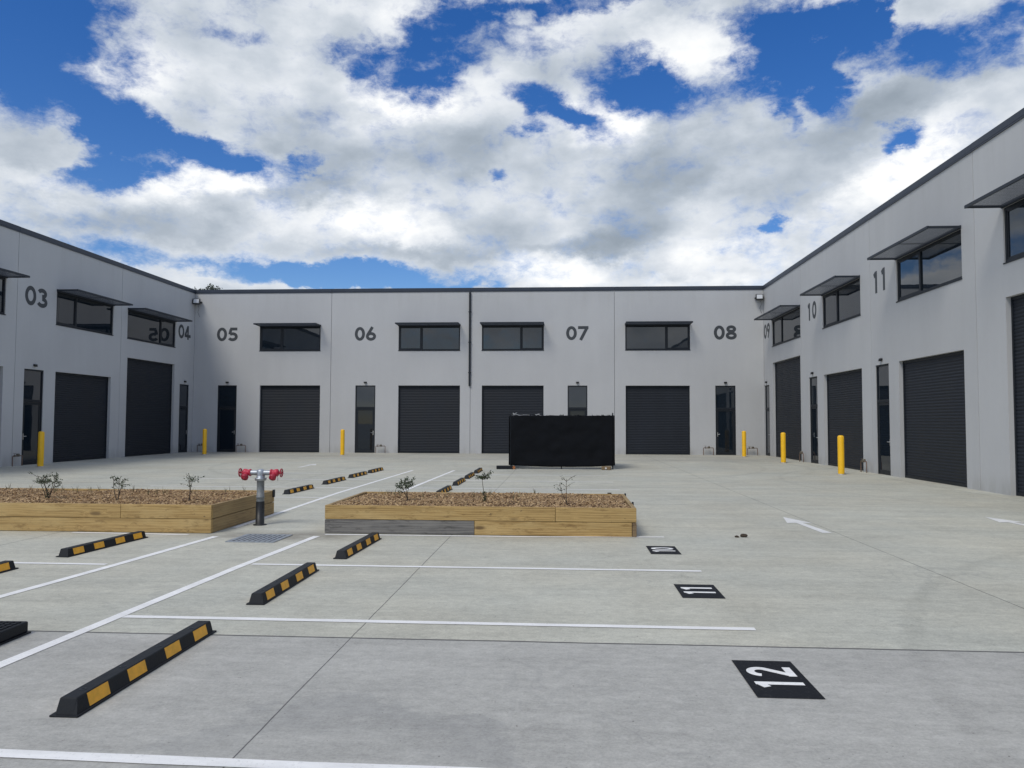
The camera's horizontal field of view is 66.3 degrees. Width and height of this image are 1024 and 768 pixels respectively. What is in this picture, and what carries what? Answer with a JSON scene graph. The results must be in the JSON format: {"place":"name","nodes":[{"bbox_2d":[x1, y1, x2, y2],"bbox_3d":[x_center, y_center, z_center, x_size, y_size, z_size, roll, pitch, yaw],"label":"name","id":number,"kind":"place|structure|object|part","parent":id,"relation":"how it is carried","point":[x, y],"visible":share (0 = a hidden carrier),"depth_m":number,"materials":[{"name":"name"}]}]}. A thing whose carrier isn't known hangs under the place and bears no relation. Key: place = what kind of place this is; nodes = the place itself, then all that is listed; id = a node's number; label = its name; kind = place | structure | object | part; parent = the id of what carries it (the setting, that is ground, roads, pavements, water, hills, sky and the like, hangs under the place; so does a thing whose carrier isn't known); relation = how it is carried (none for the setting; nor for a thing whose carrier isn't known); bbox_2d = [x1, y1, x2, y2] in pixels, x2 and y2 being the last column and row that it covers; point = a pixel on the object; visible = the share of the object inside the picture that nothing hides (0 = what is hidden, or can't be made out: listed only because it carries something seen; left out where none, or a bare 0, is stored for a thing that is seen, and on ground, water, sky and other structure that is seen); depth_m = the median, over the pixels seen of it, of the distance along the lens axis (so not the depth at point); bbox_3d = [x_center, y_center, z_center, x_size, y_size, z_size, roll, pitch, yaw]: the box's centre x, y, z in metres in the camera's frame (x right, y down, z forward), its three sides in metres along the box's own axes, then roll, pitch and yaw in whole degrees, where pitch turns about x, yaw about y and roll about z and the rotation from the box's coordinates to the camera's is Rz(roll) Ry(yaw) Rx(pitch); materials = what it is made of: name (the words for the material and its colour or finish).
{"place":"outdoors","nodes":[
{"label":"outdoors","id":0,"kind":"place"},
{"bbox_2d":[194,283,222,289],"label":"tree","id":1,"kind":"object","parent":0,"point":[212,287],"visible":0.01,"depth_m":61.12,"materials":[{"name":"green plant"}]},
{"bbox_2d":[0,452,1023,767],"bbox_3d":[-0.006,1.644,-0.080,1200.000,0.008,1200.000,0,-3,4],"label":"ground","id":2,"kind":"structure","parent":0,"point":[824,616],"depth_m":6.32,"materials":[{"name":"concrete"}]},
{"bbox_2d":[0,560,17,572],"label":"wheel stop","id":3,"kind":"object","parent":2,"relation":"on","point":[7,565],"visible":1,"depth_m":8.58,"materials":[{"name":"rubber"}]},
{"bbox_2d":[0,219,29,466],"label":"warehouse unit","id":4,"kind":"structure","parent":2,"relation":"on","point":[10,275],"depth_m":27.96,"materials":[{"name":"grey concrete"}]},
{"bbox_2d":[0,277,5,314],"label":"window","id":5,"kind":"structure","parent":4,"relation":"in","point":[2,280],"depth_m":27.81,"materials":[{"name":"grey metal"}]},
{"bbox_2d":[0,621,30,645],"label":"wheel stop","id":6,"kind":"object","parent":2,"relation":"on","point":[11,631],"visible":1,"depth_m":5.93,"materials":[{"name":"black rubber"}]},
{"bbox_2d":[12,453,22,466],"bbox_3d":[-17.796,2.723,28.220,0.120,0.462,0.536,0,-3,4],"label":"water meter","id":7,"kind":"object","parent":2,"relation":"on","point":[17,455],"visible":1,"depth_m":28.20,"materials":[{"name":"grey metal"}]},
{"bbox_2d":[36,431,45,466],"bbox_3d":[-16.791,2.315,27.954,0.320,1.258,0.320,0,-3,-1],"label":"bollard","id":8,"kind":"object","parent":2,"relation":"on","point":[40,454],"visible":1,"depth_m":27.88,"materials":[{"name":"yellow metal"}]},
{"bbox_2d":[11,227,132,465],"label":"warehouse unit","id":9,"kind":"structure","parent":2,"relation":"on","point":[70,303],"depth_m":31.34,"materials":[{"name":"grey concrete"}]},
{"bbox_3d":[-17.948,1.229,29.306,0.116,3.550,1.100,0,-3,4],"label":"entry door","id":10,"kind":"part","parent":9,"relation":"part of","materials":[{"name":"black glass"}]},
{"bbox_3d":[-17.854,1.380,32.417,0.065,3.550,3.770,0,-3,4],"label":"roller door","id":11,"kind":"part","parent":9,"relation":"part of","materials":[{"name":"grey metal"}]},
{"bbox_2d":[56,292,113,335],"bbox_3d":[-17.740,-2.875,32.622,0.137,1.330,3.930,0,-3,4],"label":"window","id":12,"kind":"structure","parent":9,"relation":"in","point":[75,312],"depth_m":32.52,"materials":[{"name":"glass"}]},
{"bbox_2d":[56,531,147,557],"bbox_3d":[-5.322,2.081,10.274,0.168,0.098,1.660,0,-3,7],"label":"wheel stop","id":13,"kind":"object","parent":2,"relation":"on","point":[75,550],"visible":1,"depth_m":10.09,"materials":[{"name":"rubber"}]},
{"bbox_2d":[49,621,216,717],"bbox_3d":[-2.444,1.848,5.254,0.168,0.098,1.800,0,-3,3],"label":"wheel stop","id":14,"kind":"object","parent":2,"relation":"on","point":[85,698],"visible":1,"depth_m":4.94,"materials":[{"name":"rubber"}]},
{"bbox_2d":[0,488,274,532],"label":"raised planter","id":15,"kind":"object","parent":2,"relation":"on","point":[129,510],"visible":0.98,"depth_m":11.69,"materials":[{"name":"brown wood"}]},
{"bbox_2d":[29,472,62,498],"bbox_3d":[-7.306,1.598,12.319,0.535,0.466,0.360,0,-3,4],"label":"young shrub","id":16,"kind":"object","parent":15,"relation":"in","point":[41,481],"visible":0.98,"depth_m":12.27,"materials":[{"name":"green plant"}]},
{"bbox_2d":[110,476,129,499],"bbox_3d":[-6.072,1.618,12.166,0.314,0.414,0.253,2,-3,-27],"label":"young shrub","id":17,"kind":"object","parent":15,"relation":"in","point":[119,483],"visible":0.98,"depth_m":12.14,"materials":[{"name":"green plant"}]},
{"bbox_2d":[6,483,245,493],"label":"weeds","id":18,"kind":"object","parent":15,"relation":"in","point":[55,489],"visible":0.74,"depth_m":13.50,"materials":[{"name":"plant"}]},
{"bbox_2d":[180,473,203,500],"bbox_3d":[-4.919,1.594,12.068,0.321,0.453,0.286,1,-3,-15],"label":"young shrub","id":19,"kind":"object","parent":15,"relation":"in","point":[193,479],"visible":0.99,"depth_m":12.06,"materials":[{"name":"green plant"}]},
{"bbox_2d":[118,264,195,457],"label":"warehouse unit","id":20,"kind":"structure","parent":2,"relation":"on","point":[156,368],"depth_m":38.24,"materials":[{"name":"grey"}]},
{"bbox_3d":[-17.511,1.153,37.749,0.065,4.520,4.360,0,-3,4],"label":"roller door","id":21,"kind":"part","parent":20,"relation":"part of","materials":[{"name":"grey metal"}]},
{"bbox_2d":[127,310,175,347],"bbox_3d":[-17.400,-2.618,37.905,0.137,1.330,4.470,0,-3,4],"label":"window","id":22,"kind":"structure","parent":20,"relation":"in","point":[141,327],"depth_m":37.81,"materials":[{"name":"glass"}]},
{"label":"entry door","id":23,"kind":"part","parent":20,"relation":"part of","materials":[{"name":"black glass"}]},
{"bbox_2d":[192,299,201,316],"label":"floodlight","id":24,"kind":"object","parent":20,"relation":"attached to","point":[196,301],"visible":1,"depth_m":41.88,"materials":[{"name":"white plastic"}]},
{"bbox_2d":[202,429,206,454],"bbox_3d":[-15.151,2.839,38.659,0.320,1.258,0.320,3,-4,-40],"label":"bollard","id":25,"kind":"object","parent":2,"relation":"on","point":[204,446],"visible":1,"depth_m":38.58,"materials":[{"name":"metal"}]},
{"bbox_2d":[225,534,292,542],"bbox_3d":[-3.541,2.166,11.018,0.680,0.011,0.720,0,-3,5],"label":"drain grate","id":26,"kind":"object","parent":2,"relation":"in","point":[262,538],"visible":1,"depth_m":10.97,"materials":[{"name":"metal"}]},
{"bbox_2d":[238,468,282,525],"bbox_3d":[-4.008,1.791,12.475,0.698,0.900,0.242,0,-3,4],"label":"fire hydrant","id":27,"kind":"object","parent":2,"relation":"on","point":[260,478],"visible":1,"depth_m":12.44,"materials":[{"name":"grey metal"}]},
{"bbox_2d":[192,289,331,452],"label":"warehouse unit","id":28,"kind":"structure","parent":2,"relation":"on","point":[262,372],"depth_m":41.85,"materials":[{"name":"grey"}]},
{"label":"entry door","id":29,"kind":"part","parent":28,"relation":"part of","materials":[{"name":"black glass"}]},
{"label":"roller door","id":30,"kind":"part","parent":28,"relation":"part of","materials":[{"name":"grey metal"}]},
{"bbox_2d":[260,326,320,350],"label":"window","id":31,"kind":"structure","parent":28,"relation":"in","point":[271,338],"depth_m":41.87,"materials":[{"name":"black glass"}]},
{"bbox_2d":[246,562,318,604],"bbox_3d":[-2.261,1.975,7.865,0.168,0.098,1.660,0,-3,3],"label":"wheel stop","id":32,"kind":"object","parent":2,"relation":"on","point":[269,592],"visible":1,"depth_m":7.60,"materials":[{"name":"rubber"}]},
{"bbox_2d":[283,484,313,493],"bbox_3d":[-5.023,2.481,18.512,0.168,0.098,1.660,0,-3,6],"label":"wheel stop","id":33,"kind":"object","parent":2,"relation":"on","point":[298,489],"visible":1,"depth_m":18.36,"materials":[{"name":"rubber"}]},
{"bbox_2d":[322,477,345,484],"bbox_3d":[-4.824,2.616,21.301,0.168,0.098,1.660,0,-3,5],"label":"wheel stop","id":34,"kind":"object","parent":2,"relation":"on","point":[331,481],"visible":1,"depth_m":21.03,"materials":[{"name":"rubber"}]},
{"bbox_2d":[340,429,344,454],"bbox_3d":[-8.302,2.852,38.418,0.320,1.258,0.320,1,-3,-7],"label":"bollard","id":35,"kind":"object","parent":2,"relation":"on","point":[342,444],"visible":0.9,"depth_m":38.34,"materials":[{"name":"metal"}]},
{"bbox_2d":[333,532,381,558],"bbox_3d":[-1.989,2.090,10.219,0.168,0.098,1.660,0,-3,5],"label":"wheel stop","id":36,"kind":"object","parent":2,"relation":"on","point":[354,548],"visible":1,"depth_m":9.98,"materials":[{"name":"rubber"}]},
{"bbox_2d":[348,471,366,477],"bbox_3d":[-4.650,2.733,23.692,0.168,0.098,1.660,0,-3,5],"label":"wheel stop","id":37,"kind":"object","parent":2,"relation":"on","point":[358,474],"visible":1,"depth_m":23.43,"materials":[{"name":"rubber"}]},
{"bbox_2d":[367,467,382,472],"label":"wheel stop","id":38,"kind":"object","parent":2,"relation":"on","point":[375,470],"visible":0.99,"depth_m":25.58,"materials":[{"name":"rubber"}]},
{"bbox_2d":[330,288,470,452],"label":"warehouse unit","id":39,"kind":"structure","parent":2,"relation":"on","point":[399,370],"depth_m":41.37,"materials":[{"name":"grey"}]},
{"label":"entry door","id":40,"kind":"part","parent":39,"relation":"part of","materials":[{"name":"black glass"}]},
{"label":"roller door","id":41,"kind":"part","parent":39,"relation":"part of","materials":[{"name":"grey metal"}]},
{"bbox_2d":[398,326,459,350],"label":"window","id":42,"kind":"structure","parent":39,"relation":"in","point":[411,338],"depth_m":41.39,"materials":[{"name":"black glass"}]},
{"bbox_2d":[468,292,470,385],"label":"downpipe","id":43,"kind":"object","parent":39,"relation":"attached to","point":[469,342],"visible":1,"depth_m":41.09,"materials":[{"name":"grey metal"}]},
{"bbox_2d":[436,485,451,491],"bbox_3d":[-1.594,2.487,18.391,0.168,0.098,1.660,0,-3,4],"label":"wheel stop","id":44,"kind":"object","parent":2,"relation":"on","point":[447,488],"visible":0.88,"depth_m":18.42,"materials":[{"name":"rubber"}]},
{"bbox_2d":[452,478,465,485],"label":"wheel stop","id":45,"kind":"object","parent":2,"relation":"on","point":[458,481],"visible":1,"depth_m":20.72,"materials":[{"name":"rubber"}]},
{"bbox_2d":[464,472,474,478],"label":"wheel stop","id":46,"kind":"object","parent":2,"relation":"on","point":[470,475],"visible":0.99,"depth_m":23.14,"materials":[{"name":"rubber"}]},
{"bbox_2d":[474,468,482,473],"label":"wheel stop","id":47,"kind":"object","parent":2,"relation":"on","point":[478,470],"visible":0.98,"depth_m":25.42,"materials":[{"name":"rubber"}]},
{"bbox_2d":[325,491,636,536],"bbox_3d":[-0.400,2.020,12.580,4.589,0.467,2.324,0,-3,4],"label":"raised planter","id":48,"kind":"object","parent":2,"relation":"on","point":[531,514],"visible":0.95,"depth_m":11.48,"materials":[{"name":"brown wood"}]},
{"bbox_2d":[396,476,415,500],"bbox_3d":[-1.617,1.619,12.026,0.346,0.414,0.286,1,-3,-22],"label":"young shrub","id":49,"kind":"object","parent":48,"relation":"in","point":[407,486],"visible":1,"depth_m":12.02,"materials":[{"name":"green plant"}]},
{"bbox_2d":[376,488,535,498],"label":"weeds","id":50,"kind":"object","parent":48,"relation":"in","point":[449,494],"visible":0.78,"depth_m":13.16,"materials":[{"name":"plant"}]},
{"bbox_2d":[475,470,493,501],"bbox_3d":[-0.429,1.560,11.954,0.291,0.526,0.228,0,-3,14],"label":"young shrub","id":51,"kind":"object","parent":48,"relation":"in","point":[485,476],"visible":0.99,"depth_m":11.93,"materials":[{"name":"green plant"}]},
{"bbox_2d":[554,476,573,504],"bbox_3d":[0.791,1.610,11.820,0.355,0.494,0.216,2,-3,-29],"label":"young shrub","id":52,"kind":"object","parent":48,"relation":"in","point":[566,480],"visible":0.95,"depth_m":11.80,"materials":[{"name":"green plant"}]},
{"bbox_2d":[470,287,613,453],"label":"warehouse unit","id":53,"kind":"structure","parent":2,"relation":"on","point":[544,351],"depth_m":40.95,"materials":[{"name":"grey"}]},
{"bbox_2d":[481,325,543,350],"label":"window","id":54,"kind":"structure","parent":53,"relation":"in","point":[494,338],"depth_m":41.11,"materials":[{"name":"black glass"}]},
{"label":"roller door","id":55,"kind":"part","parent":53,"relation":"part of","materials":[{"name":"grey metal"}]},
{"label":"entry door","id":56,"kind":"part","parent":53,"relation":"part of","materials":[{"name":"grey glass"}]},
{"bbox_2d":[496,413,614,469],"bbox_3d":[1.707,2.064,28.874,4.338,1.981,3.240,0,-3,4],"label":"temporary fence","id":57,"kind":"object","parent":2,"relation":"on","point":[561,441],"visible":1,"depth_m":27.55,"materials":[{"name":"black fabric"}]},
{"bbox_2d":[614,286,764,454],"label":"warehouse unit","id":58,"kind":"structure","parent":2,"relation":"on","point":[688,370],"depth_m":40.43,"materials":[{"name":"grey"}]},
{"bbox_2d":[625,325,689,349],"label":"window","id":59,"kind":"structure","parent":58,"relation":"in","point":[637,337],"depth_m":40.63,"materials":[{"name":"black glass"}]},
{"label":"roller door","id":60,"kind":"part","parent":58,"relation":"part of","materials":[{"name":"grey metal"}]},
{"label":"entry door","id":61,"kind":"part","parent":58,"relation":"part of","materials":[{"name":"black glass"}]},
{"bbox_2d":[741,431,746,456],"bbox_3d":[11.291,2.910,38.159,0.320,1.258,0.320,1,-3,-24],"label":"bollard","id":62,"kind":"object","parent":2,"relation":"on","point":[743,443],"visible":1,"depth_m":38.08,"materials":[{"name":"metal"}]},
{"bbox_2d":[754,261,802,460],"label":"warehouse unit","id":63,"kind":"structure","parent":2,"relation":"on","point":[781,319],"depth_m":36.78,"materials":[{"name":"grey"}]},
{"bbox_2d":[755,294,763,312],"bbox_3d":[12.658,-4.106,40.117,0.440,0.958,0.358,0,-3,12],"label":"floodlight","id":64,"kind":"object","parent":63,"relation":"attached to","point":[759,297],"visible":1,"depth_m":39.98,"materials":[{"name":"white plastic"}]},
{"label":"entry door","id":65,"kind":"part","parent":63,"relation":"part of","materials":[{"name":"black glass"}]},
{"bbox_2d":[772,307,800,346],"bbox_3d":[12.708,-2.586,36.333,0.137,1.330,4.650,0,-3,4],"label":"window","id":66,"kind":"structure","parent":63,"relation":"in","point":[786,328],"depth_m":36.32,"materials":[{"name":"glass"}]},
{"bbox_3d":[12.795,1.150,36.161,0.065,4.590,4.490,0,-3,4],"label":"roller door","id":67,"kind":"part","parent":63,"relation":"part of","materials":[{"name":"grey metal"}]},
{"bbox_2d":[780,432,786,462],"bbox_3d":[11.262,2.638,32.556,0.320,1.258,0.320,1,-3,-13],"label":"bollard","id":68,"kind":"object","parent":2,"relation":"on","point":[783,447],"visible":1,"depth_m":32.48,"materials":[{"name":"metal"}]},
{"bbox_2d":[800,214,873,472],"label":"warehouse unit","id":69,"kind":"structure","parent":2,"relation":"on","point":[836,343],"depth_m":29.43,"materials":[{"name":"grey"}]},
{"bbox_3d":[12.435,1.479,32.210,0.116,3.550,1.050,0,-3,4],"label":"entry door","id":70,"kind":"part","parent":69,"relation":"part of","materials":[{"name":"black glass"}]},
{"bbox_2d":[822,278,860,328],"bbox_3d":[12.247,-2.935,29.162,0.137,1.330,4.010,0,-3,4],"label":"window","id":71,"kind":"structure","parent":69,"relation":"in","point":[842,304],"depth_m":29.10,"materials":[{"name":"glass"}]},
{"bbox_3d":[12.328,1.319,28.914,0.065,3.550,3.950,0,-3,4],"label":"roller door","id":72,"kind":"part","parent":69,"relation":"part of","materials":[{"name":"grey metal"}]},
{"bbox_2d":[837,435,845,474],"bbox_3d":[10.651,2.289,25.389,0.320,1.258,0.320,-1,-3,23],"label":"bollard","id":73,"kind":"object","parent":2,"relation":"on","point":[840,445],"visible":1,"depth_m":25.31,"materials":[{"name":"metal"}]},
{"bbox_2d":[860,458,866,472],"bbox_3d":[11.838,2.741,26.394,0.120,0.462,0.536,0,-3,4],"label":"water meter","id":74,"kind":"object","parent":2,"relation":"on","point":[863,460],"visible":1,"depth_m":26.36,"materials":[{"name":"grey metal"}]},
{"bbox_2d":[867,144,980,490],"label":"warehouse unit","id":75,"kind":"structure","parent":2,"relation":"on","point":[925,390],"depth_m":22.27,"materials":[{"name":"grey concrete"}]},
{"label":"entry door","id":76,"kind":"part","parent":75,"relation":"part of","materials":[{"name":"black glass"}]},
{"bbox_2d":[896,229,961,302],"bbox_3d":[11.804,-3.270,22.264,0.137,1.330,4.010,0,-3,4],"label":"window","id":77,"kind":"structure","parent":75,"relation":"in","point":[937,264],"depth_m":22.09,"materials":[{"name":"glass"}]},
{"bbox_3d":[11.885,0.983,22.022,0.065,3.550,3.920,0,-3,4],"label":"roller door","id":78,"kind":"part","parent":75,"relation":"part of","materials":[{"name":"grey metal"}]},
{"bbox_2d":[964,108,1023,495],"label":"warehouse unit","id":79,"kind":"structure","parent":2,"relation":"on","point":[997,204],"depth_m":18.42,"materials":[{"name":"grey concrete"}]},
{"bbox_2d":[1003,199,1023,263],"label":"window","id":80,"kind":"structure","parent":79,"relation":"in","point":[1014,213],"depth_m":18.03,"materials":[{"name":"glass"}]},
{"bbox_3d":[11.499,0.170,16.006,0.065,4.590,4.300,0,-3,4],"label":"roller door","id":81,"kind":"part","parent":79,"relation":"part of","materials":[{"name":"grey metal"}]},
{"bbox_2d":[0,0,1023,289],"label":"sky","id":82,"kind":"structure","parent":0,"point":[225,144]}
]}

